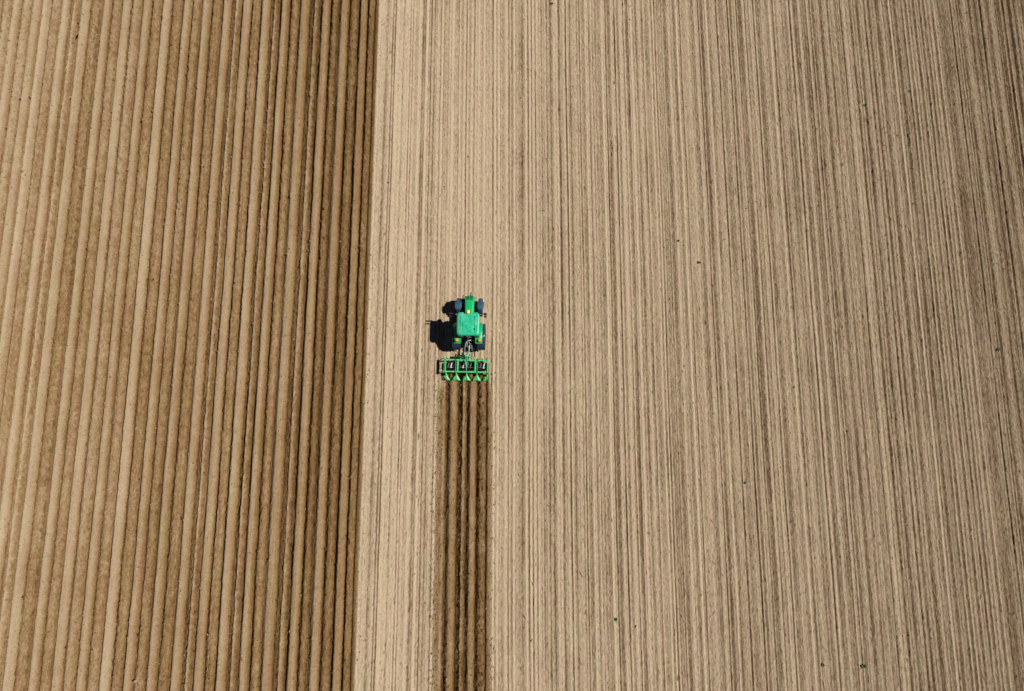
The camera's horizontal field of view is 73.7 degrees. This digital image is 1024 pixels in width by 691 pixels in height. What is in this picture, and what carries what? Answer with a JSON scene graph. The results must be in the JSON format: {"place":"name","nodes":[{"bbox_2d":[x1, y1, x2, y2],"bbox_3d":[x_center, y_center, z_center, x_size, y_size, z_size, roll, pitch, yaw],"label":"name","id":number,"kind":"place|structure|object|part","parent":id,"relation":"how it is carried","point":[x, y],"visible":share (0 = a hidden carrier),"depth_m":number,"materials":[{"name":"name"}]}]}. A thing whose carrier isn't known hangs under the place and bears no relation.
{"place":"outdoors","nodes":[
{"label":"outdoors","id":0,"kind":"place"},
{"bbox_2d":[0,0,378,690],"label":"tilled field","id":1,"kind":"structure","parent":0,"point":[26,130],"depth_m":48.01,"materials":[{"name":"soil"}]},
{"bbox_2d":[0,0,380,690],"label":"soil clods","id":2,"kind":"object","parent":1,"relation":"on","point":[186,340],"visible":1,"depth_m":48.10,"materials":[{"name":"brown soil"}]},
{"bbox_2d":[432,364,492,690],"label":"tilled strip","id":3,"kind":"object","parent":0,"point":[452,636],"visible":0.97,"depth_m":45.79,"materials":[{"name":"soil"}]},
{"bbox_2d":[428,369,495,690],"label":"soil clods","id":4,"kind":"object","parent":3,"relation":"on","point":[434,581],"visible":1,"depth_m":45.81,"materials":[{"name":"brown soil"}]},
{"bbox_2d":[354,0,1023,690],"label":"untilled field","id":5,"kind":"structure","parent":0,"point":[610,282],"depth_m":48.06,"materials":[{"name":"soil"}]},
{"bbox_2d":[449,292,486,356],"bbox_3d":[-2.947,-1.617,46.633,2.520,3.073,4.552,1,80,0],"label":"tractor","id":6,"kind":"object","parent":5,"relation":"on","point":[469,327],"visible":1,"depth_m":46.20,"materials":[{"name":"green paint"}]},
{"bbox_2d":[444,351,487,380],"bbox_3d":[-3.118,1.411,47.048,3.094,1.351,1.971,1,80,0],"label":"ridger","id":7,"kind":"object","parent":6,"relation":"attached to","point":[466,365],"visible":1,"depth_m":47.07,"materials":[{"name":"green paint"}]},
{"bbox_3d":[-2.933,-0.547,46.141,1.220,1.550,0.052,1,80,0],"label":"rear window","id":8,"kind":"part","parent":6,"relation":"part of","materials":[{"name":"black glass"}]},
{"bbox_2d":[359,0,1023,690],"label":"soil crumbs","id":9,"kind":"object","parent":5,"relation":"on","point":[691,324],"visible":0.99,"depth_m":48.16,"materials":[{"name":"brown soil"}]},
{"bbox_2d":[365,0,1022,690],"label":"plant residue","id":10,"kind":"object","parent":5,"relation":"on","point":[699,330],"visible":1,"depth_m":47.83}
]}

